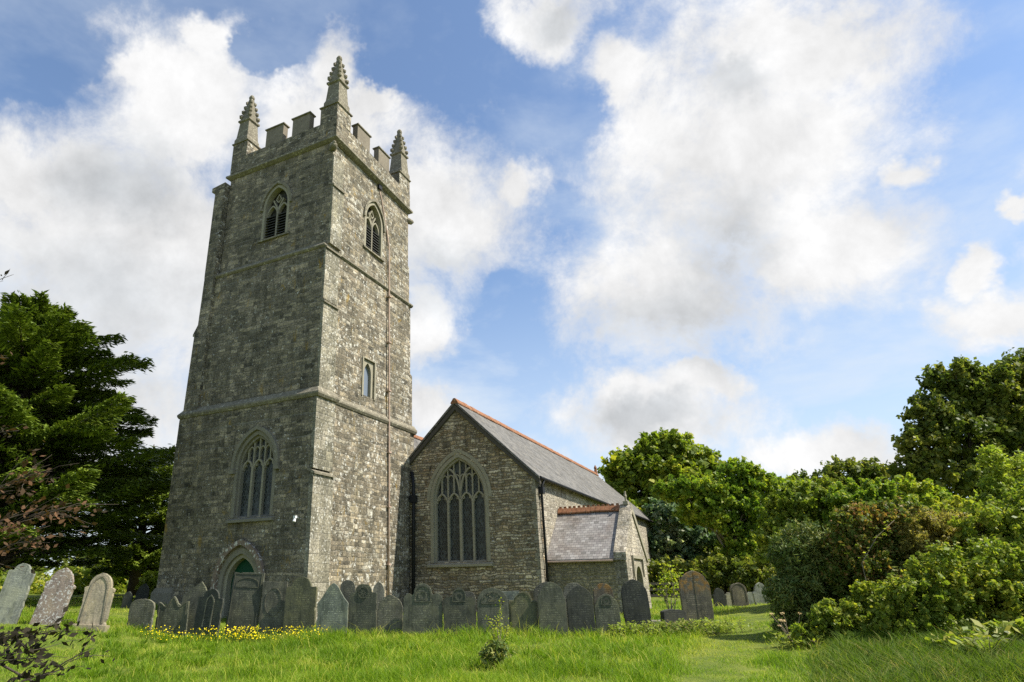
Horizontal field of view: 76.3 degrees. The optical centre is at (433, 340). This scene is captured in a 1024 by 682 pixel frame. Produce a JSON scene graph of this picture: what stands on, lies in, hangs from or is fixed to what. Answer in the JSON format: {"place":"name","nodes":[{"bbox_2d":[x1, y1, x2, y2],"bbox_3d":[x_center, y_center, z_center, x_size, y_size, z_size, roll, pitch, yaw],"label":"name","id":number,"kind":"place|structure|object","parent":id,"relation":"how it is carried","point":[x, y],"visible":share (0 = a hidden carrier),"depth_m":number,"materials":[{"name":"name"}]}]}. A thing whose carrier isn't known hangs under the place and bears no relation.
{"place":"outdoors","nodes":[
{"label":"outdoors","id":0,"kind":"place"},
{"bbox_2d":[0,591,1023,681],"bbox_3d":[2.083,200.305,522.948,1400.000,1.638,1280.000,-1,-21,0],"label":"ground","id":1,"kind":"structure","parent":0,"point":[709,665],"depth_m":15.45,"materials":[{"name":"green plant"}]},
{"bbox_2d":[0,563,35,623],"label":"gravestone","id":2,"kind":"object","parent":1,"relation":"on","point":[15,590],"visible":0.85,"depth_m":18.31,"materials":[{"name":"grey stone"}]},
{"bbox_2d":[0,567,52,593],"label":"bush","id":3,"kind":"object","parent":1,"relation":"on","point":[34,587],"visible":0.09,"depth_m":41.57,"materials":[{"name":"green plant"}]},
{"bbox_2d":[29,568,75,625],"bbox_3d":[-10.723,7.407,18.249,0.797,1.865,0.140,13,-25,-5],"label":"gravestone","id":4,"kind":"object","parent":1,"relation":"on","point":[56,595],"visible":0.82,"depth_m":18.23,"materials":[{"name":"stone"}]},
{"bbox_2d":[0,379,107,572],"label":"conifer","id":5,"kind":"object","parent":1,"relation":"on","point":[56,564],"visible":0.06,"depth_m":31.62,"materials":[{"name":"green plant"}]},
{"bbox_2d":[0,270,114,681],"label":"copper beech","id":6,"kind":"object","parent":1,"relation":"on","point":[29,633],"visible":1,"depth_m":7.56,"materials":[{"name":"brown plant"}]},
{"bbox_2d":[0,289,175,570],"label":"conifer","id":7,"kind":"object","parent":1,"relation":"on","point":[45,342],"visible":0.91,"depth_m":29.13,"materials":[{"name":"green plant"}]},
{"bbox_2d":[49,564,127,594],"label":"bush","id":8,"kind":"object","parent":1,"relation":"on","point":[80,579],"visible":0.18,"depth_m":40.54,"materials":[{"name":"green plant"}]},
{"bbox_2d":[72,573,115,631],"bbox_3d":[-9.653,7.639,18.461,0.911,1.856,0.360,6,-24,-6],"label":"gravestone","id":9,"kind":"object","parent":1,"relation":"on","point":[99,590],"visible":0.77,"depth_m":18.43,"materials":[{"name":"grey stone"}]},
{"bbox_2d":[67,444,172,595],"bbox_3d":[-17.538,10.639,38.411,6.824,9.107,6.859,-9,-22,21],"label":"conifer","id":10,"kind":"object","parent":1,"relation":"on","point":[140,562],"visible":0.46,"depth_m":37.31,"materials":[{"name":"green plant"}]},
{"bbox_2d":[120,591,132,607],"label":"gravestone","id":11,"kind":"object","parent":1,"relation":"on","point":[127,599],"visible":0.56,"depth_m":25.05,"materials":[{"name":"stone"}]},
{"bbox_2d":[100,551,153,586],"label":"bush","id":12,"kind":"object","parent":1,"relation":"on","point":[122,580],"visible":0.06,"depth_m":42.43,"materials":[{"name":"green plant"}]},
{"bbox_2d":[127,599,154,631],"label":"gravestone","id":13,"kind":"object","parent":1,"relation":"on","point":[141,611],"visible":0.69,"depth_m":19.54,"materials":[{"name":"stone"}]},
{"bbox_2d":[134,584,148,600],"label":"gravestone","id":14,"kind":"object","parent":1,"relation":"on","point":[142,592],"visible":0.54,"depth_m":28.88,"materials":[{"name":"stone"}]},
{"bbox_2d":[135,570,158,598],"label":"bush","id":15,"kind":"object","parent":1,"relation":"on","point":[149,578],"visible":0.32,"depth_m":33.21,"materials":[{"name":"green plant"}]},
{"bbox_2d":[155,596,189,635],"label":"gravestone","id":16,"kind":"object","parent":1,"relation":"on","point":[173,612],"visible":0.75,"depth_m":19.78,"materials":[{"name":"grey stone"}]},
{"bbox_2d":[181,581,206,633],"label":"gravestone","id":17,"kind":"object","parent":1,"relation":"on","point":[193,595],"visible":0.28,"depth_m":20.61,"materials":[{"name":"grey stone"}]},
{"bbox_2d":[192,589,223,637],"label":"gravestone","id":18,"kind":"object","parent":1,"relation":"on","point":[209,609],"visible":0.8,"depth_m":19.53,"materials":[{"name":"stone"}]},
{"bbox_2d":[140,624,327,646],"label":"yellow flowers","id":19,"kind":"object","parent":1,"relation":"on","point":[243,632],"visible":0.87,"depth_m":17.94,"materials":[{"name":"plant"}]},
{"bbox_2d":[224,572,264,635],"bbox_3d":[-5.926,8.427,20.214,1.018,2.192,0.104,-1,-27,6],"label":"gravestone","id":20,"kind":"object","parent":1,"relation":"on","point":[245,602],"visible":0.83,"depth_m":20.28,"materials":[{"name":"grey stone"}]},
{"bbox_2d":[258,581,287,634],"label":"gravestone","id":21,"kind":"object","parent":1,"relation":"on","point":[271,616],"visible":0.62,"depth_m":20.07,"materials":[{"name":"stone"}]},
{"bbox_2d":[282,577,317,634],"bbox_3d":[-4.086,8.325,19.782,0.998,2.035,0.120,-3,-24,7],"label":"gravestone","id":22,"kind":"object","parent":1,"relation":"on","point":[300,601],"visible":0.75,"depth_m":19.80,"materials":[{"name":"stone"}]},
{"bbox_2d":[316,583,348,635],"bbox_3d":[-3.031,8.269,19.356,0.952,1.854,0.080,-2,-23,4],"label":"gravestone","id":23,"kind":"object","parent":1,"relation":"on","point":[332,606],"visible":0.67,"depth_m":19.37,"materials":[{"name":"grey stone"}]},
{"bbox_2d":[340,580,355,629],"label":"gravestone","id":24,"kind":"object","parent":1,"relation":"on","point":[347,587],"visible":0.16,"depth_m":20.68,"materials":[{"name":"stone"}]},
{"bbox_2d":[348,584,376,636],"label":"gravestone","id":25,"kind":"object","parent":1,"relation":"on","point":[363,607],"visible":0.81,"depth_m":19.38,"materials":[{"name":"grey stone"}]},
{"bbox_2d":[373,582,384,626],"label":"gravestone","id":26,"kind":"object","parent":1,"relation":"on","point":[378,588],"visible":0.23,"depth_m":20.65,"materials":[{"name":"beige stone"}]},
{"bbox_2d":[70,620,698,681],"bbox_3d":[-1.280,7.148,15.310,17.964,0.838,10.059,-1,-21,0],"label":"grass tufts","id":27,"kind":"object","parent":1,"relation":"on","point":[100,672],"visible":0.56,"depth_m":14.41,"materials":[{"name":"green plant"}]},
{"bbox_2d":[377,595,402,636],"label":"gravestone","id":28,"kind":"object","parent":1,"relation":"on","point":[390,611],"visible":0.6,"depth_m":19.32,"materials":[{"name":"stone"}]},
{"bbox_2d":[150,56,653,621],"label":"church","id":29,"kind":"structure","parent":1,"relation":"on","point":[302,450],"depth_m":29.50,"materials":[{"name":"stone"}]},
{"bbox_2d":[210,539,264,617],"bbox_3d":[-7.533,9.584,25.242,2.720,3.420,0.570,-11,-23,26],"label":"doorway","id":30,"kind":"structure","parent":29,"relation":"in","point":[241,560],"depth_m":25.64,"materials":[{"name":"stone"}]},
{"bbox_2d":[225,426,279,523],"bbox_3d":[-7.296,5.479,26.617,2.640,3.905,0.500,-11,-23,26],"label":"window","id":31,"kind":"structure","parent":29,"relation":"in","point":[255,461],"depth_m":26.70,"materials":[{"name":"stone"}]},
{"bbox_2d":[257,181,292,243],"bbox_3d":[-7.617,-6.323,31.696,1.990,3.225,0.510,-11,-23,26],"label":"belfry window","id":32,"kind":"structure","parent":29,"relation":"in","point":[278,214],"depth_m":31.74,"materials":[{"name":"stone"}]},
{"bbox_2d":[361,356,375,400],"bbox_3d":[-3.130,1.807,30.319,0.280,1.884,1.120,-11,-23,26],"label":"lancet window","id":33,"kind":"structure","parent":29,"relation":"in","point":[367,367],"depth_m":30.48,"materials":[{"name":"stone"}]},
{"bbox_2d":[363,199,385,261],"bbox_3d":[-3.207,-5.806,33.329,0.510,3.215,1.990,-11,-23,26],"label":"belfry window","id":34,"kind":"structure","parent":29,"relation":"in","point":[373,236],"depth_m":33.50,"materials":[{"name":"stone"}]},
{"bbox_2d":[427,454,493,567],"bbox_3d":[1.240,7.921,30.342,3.300,5.150,0.500,-11,-23,26],"label":"window","id":35,"kind":"structure","parent":29,"relation":"in","point":[459,501],"depth_m":30.36,"materials":[{"name":"stone"}]},
{"bbox_2d":[403,583,442,636],"bbox_3d":[-0.313,8.148,19.061,1.185,1.818,0.104,-2,-23,4],"label":"gravestone","id":36,"kind":"object","parent":1,"relation":"on","point":[422,607],"visible":0.84,"depth_m":19.08,"materials":[{"name":"grey stone"}]},
{"bbox_2d":[0,544,914,589],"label":"woodland","id":37,"kind":"object","parent":1,"relation":"on","point":[55,570],"visible":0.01,"depth_m":70.62,"materials":[{"name":"green plant"}]},
{"bbox_2d":[443,587,475,635],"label":"gravestone","id":38,"kind":"object","parent":1,"relation":"on","point":[458,607],"visible":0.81,"depth_m":18.98,"materials":[{"name":"grey stone"}]},
{"bbox_2d":[465,591,476,631],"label":"gravestone","id":39,"kind":"object","parent":1,"relation":"on","point":[470,594],"visible":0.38,"depth_m":20.03,"materials":[{"name":"stone"}]},
{"bbox_2d":[477,588,508,636],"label":"gravestone","id":40,"kind":"object","parent":1,"relation":"on","point":[488,599],"visible":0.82,"depth_m":19.00,"materials":[{"name":"grey stone"}]},
{"bbox_2d":[478,636,514,667],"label":"shrub","id":41,"kind":"object","parent":1,"relation":"on","point":[495,650],"visible":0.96,"depth_m":12.90,"materials":[{"name":"green plant"}]},
{"bbox_2d":[484,597,512,641],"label":"weed","id":42,"kind":"object","parent":1,"relation":"on","point":[497,633],"visible":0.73,"depth_m":13.75,"materials":[{"name":"green plant"}]},
{"bbox_2d":[502,591,518,626],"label":"gravestone","id":43,"kind":"object","parent":1,"relation":"on","point":[510,595],"visible":0.18,"depth_m":20.23,"materials":[{"name":"grey stone"}]},
{"bbox_2d":[508,591,538,634],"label":"gravestone","id":44,"kind":"object","parent":1,"relation":"on","point":[522,605],"visible":0.75,"depth_m":19.05,"materials":[{"name":"stone"}]},
{"bbox_2d":[533,582,547,632],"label":"gravestone","id":45,"kind":"object","parent":1,"relation":"on","point":[537,589],"visible":0.21,"depth_m":20.20,"materials":[{"name":"stone"}]},
{"bbox_2d":[537,582,567,636],"bbox_3d":[3.480,8.040,18.882,0.825,1.833,0.090,-2,-23,4],"label":"gravestone","id":46,"kind":"object","parent":1,"relation":"on","point":[551,601],"visible":0.7,"depth_m":18.90,"materials":[{"name":"grey stone"}]},
{"bbox_2d":[563,583,580,631],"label":"gravestone","id":47,"kind":"object","parent":1,"relation":"on","point":[568,588],"visible":0.15,"depth_m":20.20,"materials":[{"name":"stone"}]},
{"bbox_2d":[566,585,595,635],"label":"gravestone","id":48,"kind":"object","parent":1,"relation":"on","point":[580,607],"visible":0.74,"depth_m":18.99,"materials":[{"name":"stone"}]},
{"bbox_2d":[593,584,613,624],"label":"gravestone","id":49,"kind":"object","parent":1,"relation":"on","point":[599,590],"visible":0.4,"depth_m":20.45,"materials":[{"name":"brown stone"}]},
{"bbox_2d":[594,594,620,634],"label":"gravestone","id":50,"kind":"object","parent":1,"relation":"on","point":[606,609],"visible":0.66,"depth_m":18.95,"materials":[{"name":"grey stone"}]},
{"bbox_2d":[621,579,651,631],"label":"gravestone","id":51,"kind":"object","parent":1,"relation":"on","point":[635,602],"visible":0.62,"depth_m":19.31,"materials":[{"name":"stone"}]},
{"bbox_2d":[606,620,678,636],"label":"nettle clump","id":52,"kind":"object","parent":1,"relation":"on","point":[634,626],"visible":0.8,"depth_m":18.36,"materials":[{"name":"green plant"}]},
{"bbox_2d":[597,427,724,545],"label":"sycamore","id":53,"kind":"object","parent":1,"relation":"on","point":[645,463],"visible":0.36,"depth_m":58.26,"materials":[{"name":"green plant"}]},
{"bbox_2d":[649,582,678,602],"bbox_3d":[11.987,13.199,33.429,1.767,1.250,0.135,-1,-21,0],"label":"fence","id":54,"kind":"object","parent":1,"relation":"on","point":[657,595],"visible":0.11,"depth_m":33.46,"materials":[{"name":"grey metal"}]},
{"bbox_2d":[649,560,686,608],"bbox_3d":[9.316,9.708,25.259,1.751,2.093,1.172,-1,-21,0],"label":"sapling","id":55,"kind":"object","parent":1,"relation":"on","point":[672,588],"visible":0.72,"depth_m":25.22,"materials":[{"name":"green plant"}]},
{"bbox_2d":[660,609,686,625],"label":"gravestone","id":56,"kind":"object","parent":1,"relation":"on","point":[669,615],"visible":0.37,"depth_m":19.40,"materials":[{"name":"stone"}]},
{"bbox_2d":[647,554,702,593],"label":"bush","id":57,"kind":"object","parent":1,"relation":"on","point":[653,566],"visible":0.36,"depth_m":43.60,"materials":[{"name":"green plant"}]},
{"bbox_2d":[635,618,716,635],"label":"nettle clump","id":58,"kind":"object","parent":1,"relation":"on","point":[682,627],"visible":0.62,"depth_m":18.39,"materials":[{"name":"green plant"}]},
{"bbox_2d":[642,497,725,592],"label":"whitebeam","id":59,"kind":"object","parent":1,"relation":"on","point":[676,538],"visible":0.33,"depth_m":48.90,"materials":[{"name":"green plant"}]},
{"bbox_2d":[679,570,713,624],"bbox_3d":[8.289,8.352,20.336,0.936,2.075,0.166,-2,-22,6],"label":"gravestone","id":60,"kind":"object","parent":1,"relation":"on","point":[695,595],"visible":0.59,"depth_m":20.36,"materials":[{"name":"grey stone"}]},
{"bbox_2d":[703,546,725,590],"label":"bush","id":61,"kind":"object","parent":1,"relation":"on","point":[716,548],"visible":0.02,"depth_m":46.88,"materials":[{"name":"green plant"}]},
{"bbox_2d":[690,554,746,594],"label":"bush","id":62,"kind":"object","parent":1,"relation":"on","point":[715,571],"visible":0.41,"depth_m":39.80,"materials":[{"name":"green plant"}]},
{"bbox_2d":[673,617,763,635],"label":"nettle clump","id":63,"kind":"object","parent":1,"relation":"on","point":[719,625],"visible":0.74,"depth_m":18.72,"materials":[{"name":"green plant"}]},
{"bbox_2d":[712,588,726,606],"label":"gravestone","id":64,"kind":"object","parent":1,"relation":"on","point":[719,596],"visible":0.67,"depth_m":28.70,"materials":[{"name":"stone"}]},
{"bbox_2d":[649,455,805,593],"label":"hawthorn","id":65,"kind":"object","parent":1,"relation":"on","point":[729,506],"visible":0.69,"depth_m":42.32,"materials":[{"name":"green plant"}]},
{"bbox_2d":[725,592,731,605],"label":"gravestone","id":66,"kind":"object","parent":1,"relation":"on","point":[728,598],"visible":0.35,"depth_m":30.55,"materials":[{"name":"beige stone"}]},
{"bbox_2d":[730,583,748,606],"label":"gravestone","id":67,"kind":"object","parent":1,"relation":"on","point":[738,594],"visible":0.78,"depth_m":28.73,"materials":[{"name":"grey stone"}]},
{"bbox_2d":[747,592,753,603],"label":"gravestone","id":68,"kind":"object","parent":1,"relation":"on","point":[750,598],"visible":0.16,"depth_m":31.48,"materials":[{"name":"grey stone"}]},
{"bbox_2d":[724,553,777,597],"bbox_3d":[19.616,14.048,38.420,4.045,3.045,3.412,10,-23,-25],"label":"bush","id":69,"kind":"object","parent":1,"relation":"on","point":[749,576],"visible":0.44,"depth_m":38.00,"materials":[{"name":"green plant"}]},
{"bbox_2d":[752,582,767,604],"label":"gravestone","id":70,"kind":"object","parent":1,"relation":"on","point":[757,594],"visible":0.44,"depth_m":29.67,"materials":[{"name":"grey stone"}]},
{"bbox_2d":[762,612,802,645],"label":"hogweed","id":71,"kind":"object","parent":1,"relation":"on","point":[782,634],"visible":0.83,"depth_m":15.48,"materials":[{"name":"green plant"}]},
{"bbox_2d":[748,475,848,564],"bbox_3d":[14.864,8.041,25.806,4.402,5.181,3.083,8,-22,-21],"label":"shrub","id":72,"kind":"object","parent":1,"relation":"on","point":[784,504],"visible":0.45,"depth_m":25.71,"materials":[{"name":"green plant"}]},
{"bbox_2d":[779,624,831,647],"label":"hogweed","id":73,"kind":"object","parent":1,"relation":"on","point":[800,643],"visible":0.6,"depth_m":14.84,"materials":[{"name":"green plant"}]},
{"bbox_2d":[757,515,866,633],"bbox_3d":[10.522,6.582,17.850,3.176,3.326,1.870,-1,-21,0],"label":"shrub","id":74,"kind":"object","parent":1,"relation":"on","point":[798,583],"visible":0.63,"depth_m":17.55,"materials":[{"name":"green plant"}]},
{"bbox_2d":[791,454,895,486],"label":"ash tree","id":75,"kind":"object","parent":1,"relation":"on","point":[866,468],"visible":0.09,"depth_m":46.63,"materials":[{"name":"green plant"}]},
{"bbox_2d":[789,579,915,641],"bbox_3d":[9.820,6.490,15.127,3.057,1.682,1.467,-1,-21,0],"label":"shrub","id":76,"kind":"object","parent":1,"relation":"on","point":[854,610],"visible":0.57,"depth_m":14.94,"materials":[{"name":"green plant"}]},
{"bbox_2d":[858,516,890,579],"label":"bramble shoot","id":77,"kind":"object","parent":1,"relation":"on","point":[873,544],"visible":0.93,"depth_m":16.40,"materials":[{"name":"green plant"}]},
{"bbox_2d":[819,496,934,611],"bbox_3d":[11.755,5.903,16.944,3.184,3.631,2.010,-1,-21,0],"label":"shrub","id":78,"kind":"object","parent":1,"relation":"on","point":[848,540],"visible":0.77,"depth_m":16.88,"materials":[{"name":"green plant"}]},
{"bbox_2d":[820,472,965,531],"bbox_3d":[17.368,7.388,23.747,5.185,5.017,3.077,-1,-21,0],"label":"shrub","id":79,"kind":"object","parent":1,"relation":"on","point":[907,487],"visible":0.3,"depth_m":23.99,"materials":[{"name":"green plant"}]},
{"bbox_2d":[890,505,989,601],"bbox_3d":[13.127,5.810,16.391,2.962,3.201,1.762,-1,-21,0],"label":"shrub","id":80,"kind":"object","parent":1,"relation":"on","point":[940,530],"visible":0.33,"depth_m":16.56,"materials":[{"name":"green plant"}]},
{"bbox_2d":[870,535,1023,639],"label":"shrub","id":81,"kind":"object","parent":1,"relation":"on","point":[976,585],"visible":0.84,"depth_m":13.83,"materials":[{"name":"green plant"}]},
{"bbox_2d":[913,493,986,527],"bbox_3d":[18.852,7.175,21.711,4.474,4.073,2.273,-1,-21,0],"label":"shrub","id":82,"kind":"object","parent":1,"relation":"on","point":[955,503],"visible":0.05,"depth_m":22.00,"materials":[{"name":"green plant"}]},
{"bbox_2d":[884,347,1023,502],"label":"oak tree","id":83,"kind":"object","parent":1,"relation":"on","point":[984,405],"visible":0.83,"depth_m":33.83,"materials":[{"name":"green plant"}]},
{"bbox_2d":[925,626,1006,650],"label":"dock plant","id":84,"kind":"object","parent":1,"relation":"on","point":[952,641],"visible":0.41,"depth_m":11.79,"materials":[{"name":"green plant"}]},
{"bbox_2d":[958,636,1011,654],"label":"fern","id":85,"kind":"object","parent":1,"relation":"on","point":[988,640],"visible":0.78,"depth_m":10.94,"materials":[{"name":"green plant"}]},
{"bbox_2d":[947,476,1023,610],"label":"shrub","id":86,"kind":"object","parent":1,"relation":"on","point":[1005,524],"visible":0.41,"depth_m":15.72,"materials":[{"name":"green plant"}]},
{"bbox_2d":[965,444,1023,528],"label":"ash sapling","id":87,"kind":"object","parent":1,"relation":"on","point":[995,470],"visible":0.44,"depth_m":19.72,"materials":[{"name":"green plant"}]},
{"bbox_2d":[967,617,1023,644],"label":"dock plant","id":88,"kind":"object","parent":1,"relation":"on","point":[1010,628],"visible":0.59,"depth_m":11.71,"materials":[{"name":"green plant"}]},
{"bbox_2d":[0,0,1023,575],"label":"sky","id":89,"kind":"structure","parent":0,"point":[750,229],"materials":[{"name":"blue"}]},
{"bbox_2d":[793,607,1023,681],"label":"long grass","id":90,"kind":"structure","parent":0,"point":[884,647],"depth_m":11.04,"materials":[{"name":"green plant"}]}
]}

